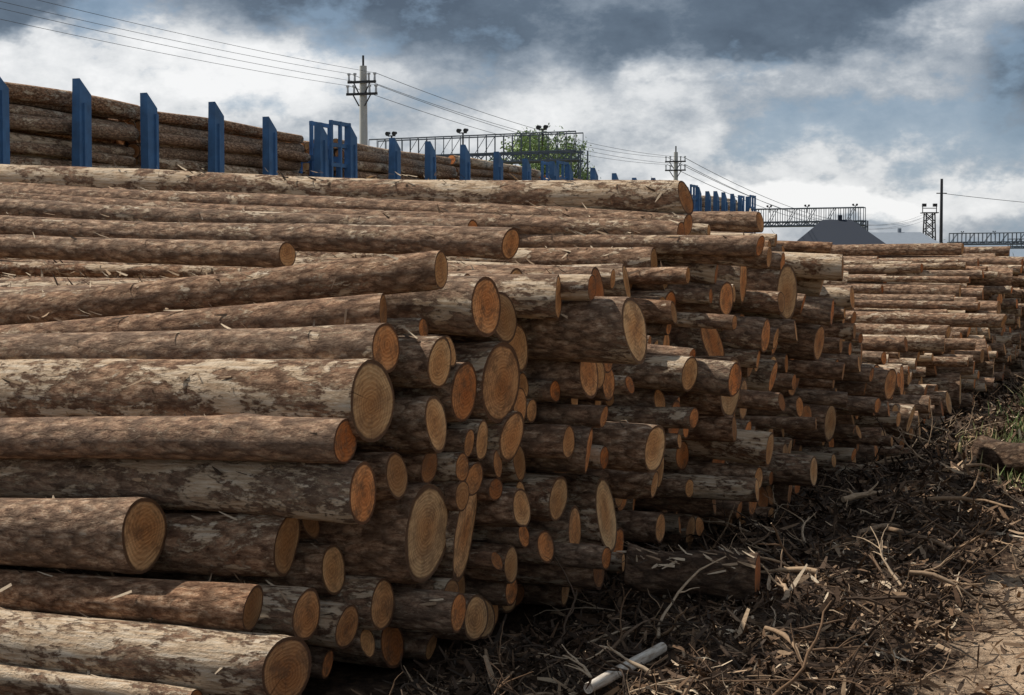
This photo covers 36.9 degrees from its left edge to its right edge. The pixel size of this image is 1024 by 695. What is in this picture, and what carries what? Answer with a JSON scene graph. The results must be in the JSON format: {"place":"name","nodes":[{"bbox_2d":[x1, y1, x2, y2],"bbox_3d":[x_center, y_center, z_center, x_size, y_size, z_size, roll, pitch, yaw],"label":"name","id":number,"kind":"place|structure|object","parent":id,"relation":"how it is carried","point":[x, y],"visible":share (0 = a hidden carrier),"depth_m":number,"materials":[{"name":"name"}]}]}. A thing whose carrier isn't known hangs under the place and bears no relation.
{"place":"outdoors","nodes":[
{"label":"outdoors","id":0,"kind":"place"},
{"bbox_2d":[0,77,350,177],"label":"timber wagon","id":1,"kind":"object","parent":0,"point":[79,124],"visible":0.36,"depth_m":28.75,"materials":[{"name":"blue paint"}]},
{"bbox_2d":[288,125,568,179],"bbox_3d":[-2.547,-2.975,42.044,3.280,5.046,14.550,1,3,24],"label":"timber wagon","id":2,"kind":"object","parent":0,"point":[358,159],"visible":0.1,"depth_m":39.18,"materials":[{"name":"blue paint"}]},
{"bbox_2d":[0,0,1023,256],"label":"sky","id":3,"kind":"structure","parent":0,"point":[870,104],"materials":[{"name":"grey"}]},
{"bbox_2d":[539,164,697,210],"bbox_3d":[2.984,-3.564,54.454,3.280,5.046,14.550,1,3,24],"label":"timber wagon","id":4,"kind":"object","parent":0,"point":[569,174],"visible":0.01,"depth_m":49.82,"materials":[{"name":"blue paint"}]},
{"bbox_2d":[302,399,1023,694],"bbox_3d":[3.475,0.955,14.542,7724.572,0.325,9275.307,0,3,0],"label":"ground","id":5,"kind":"structure","parent":0,"point":[343,678],"depth_m":7.12,"materials":[{"name":"brown soil"}]},
{"bbox_2d":[346,55,377,144],"bbox_3d":[-5.001,-5.289,51.804,1.123,9.050,0.384,1,3,15],"label":"utility pole","id":6,"kind":"object","parent":5,"relation":"on","point":[363,124],"visible":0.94,"depth_m":51.56,"materials":[{"name":"concrete"}]},
{"bbox_2d":[0,0,1018,228],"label":"overhead wires","id":7,"kind":"object","parent":6,"relation":"attached to","point":[435,106],"visible":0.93,"depth_m":56.52,"materials":[{"name":"metal"}]},
{"bbox_2d":[0,162,915,694],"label":"log pile","id":8,"kind":"object","parent":5,"relation":"on","point":[262,434],"visible":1,"depth_m":6.89,"materials":[{"name":"brown wood"}]},
{"bbox_2d":[369,125,587,179],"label":"lighting gantry","id":9,"kind":"object","parent":5,"relation":"on","point":[520,152],"visible":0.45,"depth_m":78.51,"materials":[{"name":"metal"}]},
{"bbox_2d":[488,123,600,179],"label":"birch tree","id":10,"kind":"object","parent":5,"relation":"on","point":[534,146],"visible":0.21,"depth_m":96.25,"materials":[{"name":"green plant"}]},
{"bbox_2d":[291,368,1023,694],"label":"wood debris","id":11,"kind":"object","parent":5,"relation":"on","point":[933,467],"visible":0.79,"depth_m":7.39,"materials":[{"name":"brown plant"}]},
{"bbox_2d":[584,642,666,693],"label":"peeled stick","id":12,"kind":"object","parent":11,"relation":"on","point":[606,678],"visible":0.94,"depth_m":5.82,"materials":[{"name":"white wood"}]},
{"bbox_2d":[665,146,685,179],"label":"utility pole","id":13,"kind":"object","parent":5,"relation":"on","point":[676,169],"visible":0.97,"depth_m":88.49,"materials":[{"name":"concrete"}]},
{"bbox_2d":[617,541,760,604],"bbox_3d":[0.846,1.080,7.396,0.675,0.292,0.295,1,3,16],"label":"fallen log","id":14,"kind":"object","parent":5,"relation":"on","point":[736,574],"visible":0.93,"depth_m":7.30,"materials":[{"name":"brown wood"}]},
{"bbox_2d":[744,204,867,232],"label":"lighting gantry","id":15,"kind":"object","parent":5,"relation":"on","point":[787,222],"visible":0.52,"depth_m":167.23,"materials":[{"name":"metal"}]},
{"bbox_2d":[797,215,885,244],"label":"dark roofed shed","id":16,"kind":"structure","parent":5,"relation":"on","point":[839,231],"depth_m":115.68,"materials":[{"name":"grey metal"}]},
{"bbox_2d":[870,228,938,243],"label":"grey roofed warehouse","id":17,"kind":"structure","parent":5,"relation":"on","point":[898,237],"depth_m":131.92,"materials":[{"name":"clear metal"}]},
{"bbox_2d":[830,243,1023,446],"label":"log pile","id":18,"kind":"object","parent":5,"relation":"on","point":[953,313],"visible":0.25,"depth_m":20.99,"materials":[{"name":"brown wood"}]},
{"bbox_2d":[920,203,938,239],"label":"lattice mast","id":19,"kind":"object","parent":5,"relation":"on","point":[928,218],"visible":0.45,"depth_m":199.14,"materials":[{"name":"metal"}]},
{"bbox_2d":[936,179,946,242],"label":"wooden pole","id":20,"kind":"object","parent":5,"relation":"on","point":[941,193],"visible":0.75,"depth_m":149.43,"materials":[{"name":"wood"}]},
{"bbox_2d":[941,384,1023,492],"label":"grass tufts","id":21,"kind":"object","parent":5,"relation":"on","point":[1021,424],"visible":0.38,"depth_m":14.47,"materials":[{"name":"green plant"}]},
{"bbox_2d":[947,231,1023,244],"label":"lighting gantry","id":22,"kind":"object","parent":5,"relation":"on","point":[986,242],"visible":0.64,"depth_m":299.81,"materials":[{"name":"metal"}]},
{"bbox_2d":[969,435,1023,476],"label":"fallen log","id":23,"kind":"object","parent":5,"relation":"on","point":[1008,456],"visible":0.89,"depth_m":12.32,"materials":[{"name":"brown wood"}]},
{"bbox_2d":[1008,238,1023,255],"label":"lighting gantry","id":24,"kind":"object","parent":5,"relation":"on","point":[1016,247],"visible":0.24,"depth_m":423.42,"materials":[{"name":"metal"}]},
{"bbox_2d":[692,187,755,232],"bbox_3d":[7.519,-4.048,64.629,3.280,5.046,9.650,1,3,24],"label":"timber wagon","id":25,"kind":"object","parent":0,"point":[714,202],"visible":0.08,"depth_m":63.58,"materials":[{"name":"blue paint"}]}
]}

